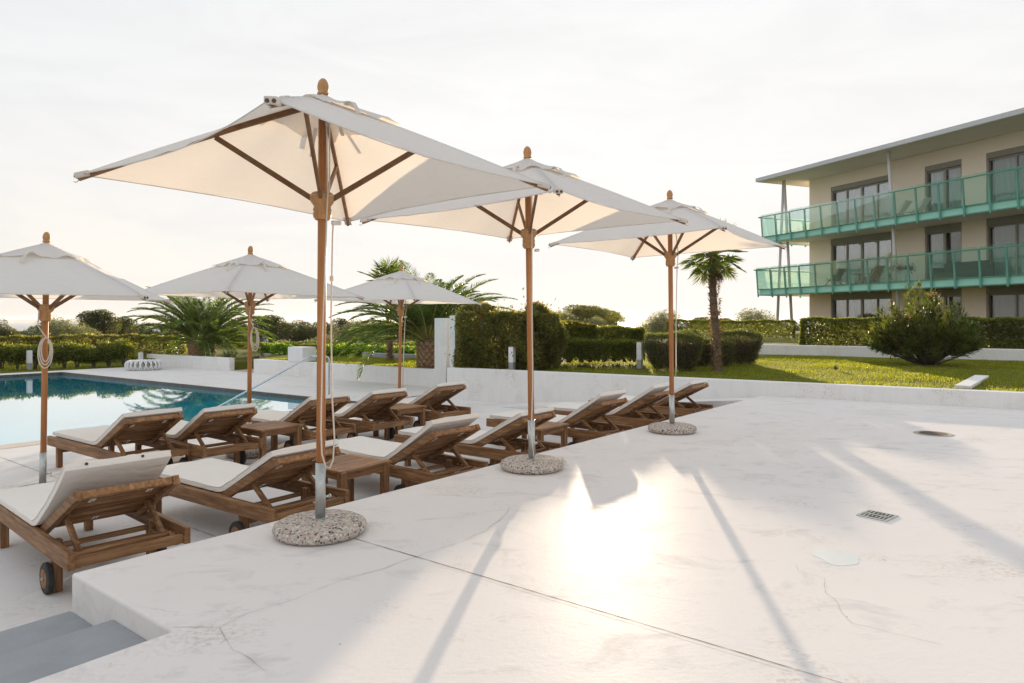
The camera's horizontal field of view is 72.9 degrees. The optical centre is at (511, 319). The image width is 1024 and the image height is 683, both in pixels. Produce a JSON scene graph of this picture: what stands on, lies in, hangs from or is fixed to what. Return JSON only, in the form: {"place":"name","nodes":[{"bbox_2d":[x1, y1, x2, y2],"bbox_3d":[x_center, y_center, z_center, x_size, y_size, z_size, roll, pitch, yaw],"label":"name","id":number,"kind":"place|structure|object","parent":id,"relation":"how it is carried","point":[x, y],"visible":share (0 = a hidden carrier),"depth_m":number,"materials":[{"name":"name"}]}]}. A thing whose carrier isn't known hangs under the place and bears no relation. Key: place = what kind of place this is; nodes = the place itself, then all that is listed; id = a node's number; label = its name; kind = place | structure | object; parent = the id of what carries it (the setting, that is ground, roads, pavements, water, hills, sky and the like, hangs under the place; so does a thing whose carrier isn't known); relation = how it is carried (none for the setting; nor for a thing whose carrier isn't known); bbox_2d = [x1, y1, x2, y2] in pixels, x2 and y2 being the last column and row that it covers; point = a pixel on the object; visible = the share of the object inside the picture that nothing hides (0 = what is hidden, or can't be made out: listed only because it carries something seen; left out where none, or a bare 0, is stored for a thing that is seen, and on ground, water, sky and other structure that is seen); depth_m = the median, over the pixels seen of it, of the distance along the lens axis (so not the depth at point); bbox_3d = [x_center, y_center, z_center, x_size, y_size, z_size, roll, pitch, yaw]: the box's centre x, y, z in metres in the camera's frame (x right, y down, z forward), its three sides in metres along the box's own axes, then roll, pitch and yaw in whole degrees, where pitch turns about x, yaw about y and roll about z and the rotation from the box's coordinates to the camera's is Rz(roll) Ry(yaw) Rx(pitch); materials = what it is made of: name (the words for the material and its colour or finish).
{"place":"outdoors","nodes":[
{"label":"outdoors","id":0,"kind":"place"},
{"bbox_2d":[0,359,137,373],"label":"lawn","id":1,"kind":"structure","parent":0,"point":[51,369],"depth_m":25.74,"materials":[{"name":"green plant"}]},
{"bbox_2d":[0,342,16,369],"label":"pool shrub","id":2,"kind":"object","parent":1,"relation":"on","point":[6,346],"visible":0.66,"depth_m":23.84,"materials":[{"name":"green plant"}]},
{"bbox_2d":[0,342,28,369],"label":"pool shrub","id":3,"kind":"object","parent":1,"relation":"on","point":[15,356],"visible":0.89,"depth_m":23.85,"materials":[{"name":"green plant"}]},
{"bbox_2d":[19,343,41,368],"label":"pool shrub","id":4,"kind":"object","parent":1,"relation":"on","point":[34,351],"visible":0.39,"depth_m":24.15,"materials":[{"name":"green plant"}]},
{"bbox_2d":[48,340,76,368],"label":"pool shrub","id":5,"kind":"object","parent":1,"relation":"on","point":[59,360],"visible":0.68,"depth_m":24.53,"materials":[{"name":"green plant"}]},
{"bbox_2d":[60,343,92,367],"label":"pool shrub","id":6,"kind":"object","parent":1,"relation":"on","point":[74,354],"visible":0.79,"depth_m":24.63,"materials":[{"name":"green plant"}]},
{"bbox_2d":[77,345,102,366],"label":"pool shrub","id":7,"kind":"object","parent":1,"relation":"on","point":[90,355],"visible":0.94,"depth_m":24.80,"materials":[{"name":"green plant"}]},
{"bbox_2d":[0,333,187,363],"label":"photinia hedge","id":8,"kind":"object","parent":1,"relation":"on","point":[77,338],"visible":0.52,"depth_m":28.37,"materials":[{"name":"green plant"}]},
{"bbox_2d":[94,339,119,366],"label":"pool shrub","id":9,"kind":"object","parent":1,"relation":"on","point":[106,348],"visible":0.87,"depth_m":25.09,"materials":[{"name":"green plant"}]},
{"bbox_2d":[111,338,138,366],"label":"pool shrub","id":10,"kind":"object","parent":1,"relation":"on","point":[125,349],"visible":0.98,"depth_m":25.35,"materials":[{"name":"green plant"}]},
{"bbox_2d":[124,359,163,370],"bbox_3d":[-12.600,1.550,23.750,1.191,0.349,1.200,0,0,0],"label":"woven pouf","id":11,"kind":"object","parent":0,"point":[127,365],"visible":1,"depth_m":23.49,"materials":[{"name":"white plastic"}]},
{"bbox_2d":[0,375,304,444],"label":"pool water","id":12,"kind":"structure","parent":0,"point":[73,402],"depth_m":15.20,"materials":[{"name":"teal liquid"}]},
{"bbox_2d":[0,319,316,321],"bbox_3d":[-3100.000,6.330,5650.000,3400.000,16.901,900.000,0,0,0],"label":"hills","id":13,"kind":"structure","parent":0,"point":[32,320],"depth_m":5358.04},
{"bbox_2d":[132,346,260,369],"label":"lawn","id":14,"kind":"structure","parent":0,"point":[240,363],"depth_m":27.08,"materials":[{"name":"green plant"}]},
{"bbox_2d":[147,354,233,370],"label":"planter wall","id":15,"kind":"structure","parent":14,"relation":"on","point":[206,362],"depth_m":24.30,"materials":[{"name":"white paint"}]},
{"bbox_2d":[117,283,279,358],"bbox_3d":[-11.834,0.425,26.578,5.914,3.440,5.883,0,0,0],"label":"feather palm","id":16,"kind":"object","parent":14,"relation":"on","point":[205,330],"visible":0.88,"depth_m":25.99,"materials":[{"name":"green plant"}]},
{"bbox_2d":[0,366,610,631],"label":"deck","id":17,"kind":"structure","parent":0,"point":[24,599],"depth_m":7.37,"materials":[{"name":"white paint"}]},
{"bbox_2d":[0,611,145,682],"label":"stairs","id":18,"kind":"structure","parent":17,"relation":"on","point":[37,650],"depth_m":2.96,"materials":[{"name":"grey concrete"}]},
{"bbox_2d":[0,232,170,487],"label":"parasol","id":19,"kind":"object","parent":17,"relation":"on","point":[46,271],"visible":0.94,"depth_m":6.48,"materials":[{"name":"fabric"}]},
{"bbox_2d":[0,450,190,594],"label":"sun lounger","id":20,"kind":"object","parent":17,"relation":"on","point":[88,492],"visible":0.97,"depth_m":4.45,"materials":[{"name":"brown wood"}]},
{"bbox_2d":[47,407,189,467],"bbox_3d":[-4.470,1.335,7.829,1.900,0.770,0.740,0,0,37],"label":"sun lounger","id":21,"kind":"object","parent":17,"relation":"on","point":[150,428],"visible":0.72,"depth_m":7.54,"materials":[{"name":"brown wood"}]},
{"bbox_2d":[0,403,354,448],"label":"pool coping","id":22,"kind":"object","parent":17,"relation":"on","point":[21,444],"depth_m":9.52,"materials":[{"name":"white stone"}]},
{"bbox_2d":[0,372,357,403],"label":"pool rim","id":23,"kind":"object","parent":17,"relation":"on","point":[279,395],"visible":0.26,"depth_m":18.54,"materials":[{"name":"stone"}]},
{"bbox_2d":[135,403,263,464],"bbox_3d":[-3.799,1.335,8.247,1.900,0.770,0.740,0,0,39],"label":"sun lounger","id":24,"kind":"object","parent":17,"relation":"on","point":[223,423],"visible":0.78,"depth_m":7.83,"materials":[{"name":"brown wood"}]},
{"bbox_2d":[154,439,348,532],"bbox_3d":[-2.275,1.335,5.798,1.900,0.770,0.740,0,0,36],"label":"sun lounger","id":25,"kind":"object","parent":17,"relation":"on","point":[218,484],"visible":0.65,"depth_m":5.47,"materials":[{"name":"brown wood"}]},
{"bbox_2d":[145,246,364,458],"bbox_3d":[-3.325,0.391,8.808,2.035,2.659,2.035,0,0,34],"label":"parasol","id":26,"kind":"object","parent":17,"relation":"on","point":[250,277],"visible":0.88,"depth_m":8.55,"materials":[{"name":"fabric"}]},
{"bbox_2d":[235,420,303,458],"bbox_3d":[-2.953,1.500,8.418,0.572,0.440,0.584,0,0,36],"label":"side table","id":27,"kind":"object","parent":17,"relation":"on","point":[274,429],"visible":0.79,"depth_m":8.32,"materials":[{"name":"brown wood"}]},
{"bbox_2d":[219,355,329,405],"bbox_3d":[-5.120,1.319,14.932,2.455,1.040,0.166,0,0,-36],"label":"handrail","id":28,"kind":"object","parent":17,"relation":"on","point":[255,386],"visible":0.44,"depth_m":15.11,"materials":[{"name":"metal"}]},
{"bbox_2d":[234,393,355,447],"bbox_3d":[-2.999,1.335,9.332,1.900,0.770,0.740,0,0,38],"label":"sun lounger","id":29,"kind":"object","parent":17,"relation":"on","point":[304,412],"visible":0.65,"depth_m":8.96,"materials":[{"name":"brown wood"}]},
{"bbox_2d":[302,454,391,501],"bbox_3d":[-1.493,1.500,6.230,0.572,0.440,0.584,0,0,37],"label":"side table","id":30,"kind":"object","parent":17,"relation":"on","point":[345,470],"visible":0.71,"depth_m":6.17,"materials":[{"name":"brown wood"}]},
{"bbox_2d":[290,388,412,439],"bbox_3d":[-2.350,1.335,10.013,1.900,0.770,0.740,0,0,39],"label":"sun lounger","id":31,"kind":"object","parent":17,"relation":"on","point":[373,405],"visible":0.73,"depth_m":9.58,"materials":[{"name":"brown wood"}]},
{"bbox_2d":[314,264,481,420],"bbox_3d":[-1.887,0.391,11.766,2.035,2.659,2.035,0,0,27],"label":"parasol","id":32,"kind":"object","parent":17,"relation":"on","point":[401,287],"visible":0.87,"depth_m":11.49,"materials":[{"name":"fabric"}]},
{"bbox_2d":[373,403,426,436],"bbox_3d":[-1.667,1.500,10.269,0.572,0.440,0.584,0,0,39],"label":"side table","id":33,"kind":"object","parent":17,"relation":"on","point":[402,409],"visible":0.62,"depth_m":10.20,"materials":[{"name":"brown wood"}]},
{"bbox_2d":[326,413,487,490],"bbox_3d":[-1.182,1.305,6.982,1.900,0.830,0.740,0,0,40],"label":"sun lounger","id":34,"kind":"object","parent":17,"relation":"on","point":[431,441],"visible":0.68,"depth_m":6.58,"materials":[{"name":"brown wood"}]},
{"bbox_2d":[358,381,470,426],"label":"sun lounger","id":35,"kind":"object","parent":17,"relation":"on","point":[433,398],"visible":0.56,"depth_m":10.60,"materials":[{"name":"brown wood"}]},
{"bbox_2d":[435,318,449,384],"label":"white pillar","id":36,"kind":"structure","parent":17,"relation":"on","point":[442,342],"depth_m":17.46,"materials":[{"name":"paint"}]},
{"bbox_2d":[394,406,561,466],"bbox_3d":[-0.422,1.335,7.902,1.900,0.770,0.740,0,0,37],"label":"sun lounger","id":37,"kind":"object","parent":17,"relation":"on","point":[507,433],"visible":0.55,"depth_m":7.50,"materials":[{"name":"brown wood"}]},
{"bbox_2d":[505,421,568,452],"bbox_3d":[0.301,1.500,8.483,0.572,0.440,0.584,0,0,39],"label":"side table","id":38,"kind":"object","parent":17,"relation":"on","point":[546,428],"visible":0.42,"depth_m":8.39,"materials":[{"name":"brown wood"}]},
{"bbox_2d":[486,389,632,445],"bbox_3d":[0.601,1.305,9.222,1.900,0.830,0.740,0,0,40],"label":"sun lounger","id":39,"kind":"object","parent":17,"relation":"on","point":[585,415],"visible":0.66,"depth_m":8.79,"materials":[{"name":"brown wood"}]},
{"bbox_2d":[544,383,678,428],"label":"sun lounger","id":40,"kind":"object","parent":17,"relation":"on","point":[630,412],"visible":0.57,"depth_m":9.78,"materials":[{"name":"brown wood"}]},
{"bbox_2d":[502,397,754,411],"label":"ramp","id":41,"kind":"structure","parent":17,"relation":"on","point":[716,402],"depth_m":11.88,"materials":[{"name":"white paint"}]},
{"bbox_2d":[588,379,712,416],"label":"sun lounger","id":42,"kind":"object","parent":17,"relation":"on","point":[687,390],"visible":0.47,"depth_m":10.94,"materials":[{"name":"brown wood"}]},
{"bbox_2d":[261,345,434,368],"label":"lawn","id":43,"kind":"structure","parent":0,"point":[277,356],"depth_m":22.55,"materials":[{"name":"green plant"}]},
{"bbox_2d":[270,343,294,354],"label":"round shrub","id":44,"kind":"object","parent":43,"relation":"on","point":[280,348],"visible":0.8,"depth_m":25.43,"materials":[{"name":"green plant"}]},
{"bbox_2d":[186,342,415,348],"bbox_3d":[-8.841,1.425,34.633,17.343,0.714,6.712,0,0,31],"label":"hedge","id":45,"kind":"object","parent":43,"relation":"on","point":[306,344],"visible":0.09,"depth_m":35.11,"materials":[{"name":"green plant"}]},
{"bbox_2d":[254,359,434,386],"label":"retaining wall","id":46,"kind":"structure","parent":43,"relation":"on","point":[412,376],"depth_m":19.54,"materials":[{"name":"white paint"}]},
{"bbox_2d":[288,346,315,361],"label":"white block","id":47,"kind":"structure","parent":46,"relation":"on","point":[297,353],"depth_m":21.07,"materials":[{"name":"paint"}]},
{"bbox_2d":[333,342,366,355],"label":"round shrub","id":48,"kind":"object","parent":43,"relation":"on","point":[348,350],"visible":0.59,"depth_m":24.47,"materials":[{"name":"green plant"}]},
{"bbox_2d":[362,352,416,358],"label":"garden kerb","id":49,"kind":"structure","parent":43,"relation":"on","point":[380,355],"depth_m":23.19,"materials":[{"name":"grey concrete"}]},
{"bbox_2d":[368,256,411,360],"bbox_3d":[-3.839,-0.327,21.654,1.569,3.424,1.622,0,0,0],"label":"fan palm","id":50,"kind":"object","parent":43,"relation":"on","point":[392,268],"visible":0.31,"depth_m":21.57,"materials":[{"name":"green plant"}]},
{"bbox_2d":[327,260,517,378],"bbox_3d":[-2.403,0.055,18.860,4.907,3.051,4.938,0,0,38],"label":"feather palm","id":51,"kind":"object","parent":43,"relation":"on","point":[418,322],"visible":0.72,"depth_m":18.32,"materials":[{"name":"green plant"}]},
{"bbox_2d":[2,321,807,345],"bbox_3d":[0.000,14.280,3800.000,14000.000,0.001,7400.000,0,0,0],"label":"sea","id":52,"kind":"structure","parent":0,"point":[19,326],"depth_m":2034.63,"materials":[{"name":"blue liquid"}]},
{"bbox_2d":[0,0,1023,320],"label":"sky","id":53,"kind":"structure","parent":0,"point":[699,101],"materials":[{"name":"white"}]},
{"bbox_2d":[30,395,1023,682],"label":"deck","id":54,"kind":"structure","parent":0,"point":[714,529],"depth_m":3.48,"materials":[{"name":"white paint"}]},
{"bbox_2d":[73,78,551,545],"bbox_3d":[-1.160,-0.103,4.245,2.034,2.767,2.036,0,0,38],"label":"parasol","id":55,"kind":"object","parent":54,"relation":"on","point":[322,156],"visible":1,"depth_m":4.32,"materials":[{"name":"fabric"}]},
{"bbox_2d":[359,146,687,474],"bbox_3d":[0.140,-0.104,5.950,2.035,2.769,2.035,0,0,38],"label":"parasol","id":56,"kind":"object","parent":54,"relation":"on","point":[571,202],"visible":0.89,"depth_m":5.94,"materials":[{"name":"fabric"}]},
{"bbox_2d":[355,538,840,682],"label":"deck joint","id":57,"kind":"object","parent":54,"relation":"on","point":[605,612],"visible":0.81,"depth_m":3.01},
{"bbox_2d":[548,190,786,434],"bbox_3d":[1.814,-0.104,7.950,2.035,2.769,2.035,0,0,37],"label":"parasol","id":58,"kind":"object","parent":54,"relation":"on","point":[703,231],"visible":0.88,"depth_m":7.91,"materials":[{"name":"fabric"}]},
{"bbox_2d":[811,549,858,565],"bbox_3d":[1.756,1.279,3.738,0.246,0.001,0.267,0,0,0],"label":"paint patch","id":59,"kind":"object","parent":54,"relation":"on","point":[836,558],"visible":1,"depth_m":3.74,"materials":[{"name":"white paint"}]},
{"bbox_2d":[856,509,898,521],"bbox_3d":[2.383,1.276,4.522,0.188,0.007,0.190,0,0,-40],"label":"drain grate","id":60,"kind":"object","parent":54,"relation":"on","point":[878,515],"visible":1,"depth_m":4.51,"materials":[{"name":"metal"}]},
{"bbox_2d":[913,431,953,436],"bbox_3d":[4.725,1.276,7.776,0.400,0.005,0.400,0,0,-17],"label":"drain cover","id":61,"kind":"object","parent":54,"relation":"on","point":[936,433],"visible":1,"depth_m":7.76,"materials":[{"name":"grey metal"}]},
{"bbox_2d":[467,351,1023,391],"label":"lawn","id":62,"kind":"structure","parent":0,"point":[861,380],"depth_m":14.16,"materials":[{"name":"green plant"}]},
{"bbox_2d":[450,316,493,366],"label":"shower wall","id":63,"kind":"structure","parent":62,"relation":"on","point":[453,339],"depth_m":15.74,"materials":[{"name":"white paint"}]},
{"bbox_2d":[444,288,575,370],"bbox_3d":[-0.001,0.669,15.500,2.708,2.729,2.078,0,0,23],"label":"tall hedge","id":64,"kind":"object","parent":62,"relation":"on","point":[505,332],"visible":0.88,"depth_m":14.98,"materials":[{"name":"green plant"}]},
{"bbox_2d":[508,347,515,369],"bbox_3d":[0.000,0.831,14.750,0.114,0.499,0.114,0,0,30],"label":"bollard light","id":65,"kind":"object","parent":62,"relation":"on","point":[511,360],"visible":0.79,"depth_m":14.71,"materials":[{"name":"silver metal"}]},
{"bbox_2d":[554,320,646,362],"bbox_3d":[1.976,0.550,16.548,2.742,1.134,1.943,0,0,-13],"label":"stepped hedge","id":66,"kind":"object","parent":62,"relation":"on","point":[595,343],"visible":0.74,"depth_m":15.96,"materials":[{"name":"green plant"}]},
{"bbox_2d":[636,342,642,368],"bbox_3d":[2.810,0.791,15.250,0.114,0.578,0.114,0,0,30],"label":"bollard light","id":67,"kind":"object","parent":62,"relation":"on","point":[639,355],"visible":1,"depth_m":15.21,"materials":[{"name":"silver metal"}]},
{"bbox_2d":[639,329,704,370],"bbox_3d":[3.450,0.667,14.888,1.414,0.970,1.221,0,0,-11],"label":"bush","id":68,"kind":"object","parent":62,"relation":"on","point":[689,349],"visible":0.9,"depth_m":14.56,"materials":[{"name":"green plant"}]},
{"bbox_2d":[678,218,746,371],"bbox_3d":[4.149,-0.464,14.313,1.468,3.290,1.543,0,0,0],"label":"fan palm","id":69,"kind":"object","parent":62,"relation":"on","point":[713,266],"visible":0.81,"depth_m":14.22,"materials":[{"name":"green plant"}]},
{"bbox_2d":[692,335,740,366],"bbox_3d":[4.559,0.740,15.908,1.202,0.779,1.136,0,0,-6],"label":"bush","id":70,"kind":"object","parent":62,"relation":"on","point":[728,348],"visible":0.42,"depth_m":15.55,"materials":[{"name":"green plant"}]},
{"bbox_2d":[447,367,1023,409],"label":"retaining wall","id":71,"kind":"structure","parent":62,"relation":"on","point":[498,385],"depth_m":12.40,"materials":[{"name":"white paint"}]},
{"bbox_2d":[709,328,765,364],"bbox_3d":[5.452,0.673,16.884,1.254,1.001,1.271,0,0,-6],"label":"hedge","id":72,"kind":"object","parent":62,"relation":"on","point":[748,351],"visible":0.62,"depth_m":16.50,"materials":[{"name":"green plant"}]},
{"bbox_2d":[742,344,1023,360],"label":"terrace wall","id":73,"kind":"structure","parent":62,"relation":"on","point":[981,354],"depth_m":20.15,"materials":[{"name":"white paint"}]},
{"bbox_2d":[859,279,987,364],"bbox_3d":[9.807,0.070,16.613,2.845,2.128,2.151,0,0,0],"label":"oleander","id":74,"kind":"object","parent":62,"relation":"on","point":[919,335],"visible":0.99,"depth_m":16.28,"materials":[{"name":"green plant"}]},
{"bbox_2d":[955,375,988,388],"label":"lawn kerb","id":75,"kind":"structure","parent":62,"relation":"on","point":[972,382],"depth_m":11.54,"materials":[{"name":"white paint"}]},
{"bbox_2d":[644,330,1023,350],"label":"lawn","id":76,"kind":"structure","parent":0,"point":[781,341],"depth_m":27.41,"materials":[{"name":"green plant"}]},
{"bbox_2d":[665,319,795,337],"bbox_3d":[10.291,0.444,32.919,5.948,1.034,1.208,0,0,23],"label":"clipped hedge","id":77,"kind":"object","parent":76,"relation":"on","point":[783,331],"visible":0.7,"depth_m":32.34,"materials":[{"name":"green plant"}]},
{"bbox_2d":[754,107,1023,339],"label":"apartment building","id":78,"kind":"structure","parent":76,"relation":"on","point":[968,177],"depth_m":31.71,"materials":[{"name":"beige paint"}]},
{"bbox_2d":[825,268,846,284],"bbox_3d":[16.298,-2.094,35.011,0.590,0.954,1.003,0,0,-23],"label":"deck chair","id":79,"kind":"object","parent":78,"relation":"on","point":[838,275],"visible":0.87,"depth_m":34.77,"materials":[{"name":"grey fabric"}]},
{"bbox_2d":[831,181,889,225],"bbox_3d":[17.666,-5.635,35.038,0.168,2.230,3.616,0,0,-23],"label":"window","id":80,"kind":"structure","parent":78,"relation":"in","point":[865,209],"depth_m":35.05,"materials":[{"name":"clear glass"}]},
{"bbox_2d":[831,297,891,334],"bbox_3d":[17.666,-0.160,35.038,0.168,1.840,3.616,0,0,-23],"label":"window","id":81,"kind":"structure","parent":78,"relation":"in","point":[859,308],"depth_m":35.22,"materials":[{"name":"clear glass"}]},
{"bbox_2d":[831,238,891,284],"bbox_3d":[17.666,-2.795,35.038,0.168,2.290,3.616,0,0,-23],"label":"window","id":82,"kind":"structure","parent":78,"relation":"in","point":[871,249],"depth_m":35.05,"materials":[{"name":"clear glass"}]},
{"bbox_2d":[861,265,885,282],"bbox_3d":[17.169,-2.094,33.045,0.590,0.954,1.003,0,0,-23],"label":"deck chair","id":83,"kind":"object","parent":78,"relation":"on","point":[877,271],"visible":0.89,"depth_m":32.80,"materials":[{"name":"grey fabric"}]},
{"bbox_2d":[889,261,917,280],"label":"potted plant","id":84,"kind":"object","parent":78,"relation":"on","point":[903,274],"visible":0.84,"depth_m":31.13,"materials":[{"name":"green plant"}]},
{"bbox_2d":[925,295,961,317],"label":"window","id":85,"kind":"structure","parent":78,"relation":"in","point":[947,298],"depth_m":32.17,"materials":[{"name":"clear glass"}]},
{"bbox_2d":[925,229,961,279],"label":"window","id":86,"kind":"structure","parent":78,"relation":"in","point":[945,241],"depth_m":31.71,"materials":[{"name":"clear glass"}]},
{"bbox_2d":[925,165,961,211],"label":"window","id":87,"kind":"structure","parent":78,"relation":"in","point":[950,192],"depth_m":31.06,"materials":[{"name":"clear glass"}]},
{"bbox_2d":[932,260,992,278],"bbox_3d":[19.068,-2.055,29.404,0.750,0.810,2.120,0,0,-23],"label":"wicker sofa","id":88,"kind":"object","parent":78,"relation":"on","point":[968,269],"visible":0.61,"depth_m":29.31,"materials":[{"name":"grey wicker"}]},
{"bbox_2d":[987,293,1023,337],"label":"window","id":89,"kind":"structure","parent":78,"relation":"in","point":[1006,304],"depth_m":28.80,"materials":[{"name":"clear glass"}]},
{"bbox_2d":[987,222,1023,275],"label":"window","id":90,"kind":"structure","parent":78,"relation":"in","point":[1013,233],"depth_m":28.75,"materials":[{"name":"clear glass"}]},
{"bbox_2d":[987,152,1023,201],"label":"window","id":91,"kind":"structure","parent":78,"relation":"in","point":[1002,184],"depth_m":28.84,"materials":[{"name":"clear glass"}]},
{"bbox_2d":[798,316,1023,348],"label":"clipped hedge","id":92,"kind":"object","parent":76,"relation":"on","point":[1010,329],"visible":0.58,"depth_m":21.57,"materials":[{"name":"green plant"}]},
{"bbox_3d":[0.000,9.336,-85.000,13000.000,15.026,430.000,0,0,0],"label":"ground","id":93,"kind":"structure","parent":0,"visible":0},
{"bbox_2d":[0,318,22,342],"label":"holm oak","id":94,"kind":"object","parent":93,"relation":"on","point":[6,330],"visible":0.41,"depth_m":45.97,"materials":[{"name":"green plant"}]},
{"bbox_2d":[15,316,101,342],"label":"olive tree","id":95,"kind":"object","parent":93,"relation":"on","point":[58,329],"visible":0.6,"depth_m":43.57,"materials":[{"name":"green plant"}]},
{"bbox_2d":[75,309,122,342],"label":"holm oak","id":96,"kind":"object","parent":93,"relation":"on","point":[102,321],"visible":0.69,"depth_m":49.56,"materials":[{"name":"green plant"}]},
{"bbox_2d":[109,316,146,342],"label":"holm oak","id":97,"kind":"object","parent":93,"relation":"on","point":[128,323],"visible":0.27,"depth_m":52.87,"materials":[{"name":"green plant"}]},
{"bbox_2d":[247,314,289,342],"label":"holm oak","id":98,"kind":"object","parent":93,"relation":"on","point":[277,329],"visible":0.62,"depth_m":54.50,"materials":[{"name":"green plant"}]},
{"bbox_2d":[283,319,316,342],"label":"holm oak","id":99,"kind":"object","parent":93,"relation":"on","point":[308,331],"visible":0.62,"depth_m":56.41,"materials":[{"name":"green plant"}]},
{"bbox_2d":[326,318,354,342],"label":"holm oak","id":100,"kind":"object","parent":93,"relation":"on","point":[341,322],"visible":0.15,"depth_m":59.70,"materials":[{"name":"green plant"}]},
{"bbox_2d":[328,319,379,342],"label":"olive tree","id":101,"kind":"object","parent":93,"relation":"on","point":[346,327],"visible":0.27,"depth_m":41.30,"materials":[{"name":"green plant"}]},
{"bbox_2d":[556,304,625,325],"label":"pine tree","id":102,"kind":"object","parent":93,"relation":"on","point":[582,313],"visible":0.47,"depth_m":51.06,"materials":[{"name":"green plant"}]},
{"bbox_2d":[641,307,683,333],"bbox_3d":[8.762,0.919,39.936,2.718,3.331,2.883,0,0,15],"label":"olive tree","id":103,"kind":"object","parent":93,"relation":"on","point":[656,324],"visible":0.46,"depth_m":39.75,"materials":[{"name":"green plant"}]},
{"bbox_2d":[726,307,785,331],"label":"olive tree","id":104,"kind":"object","parent":93,"relation":"on","point":[754,316],"visible":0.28,"depth_m":45.64,"materials":[{"name":"green plant"}]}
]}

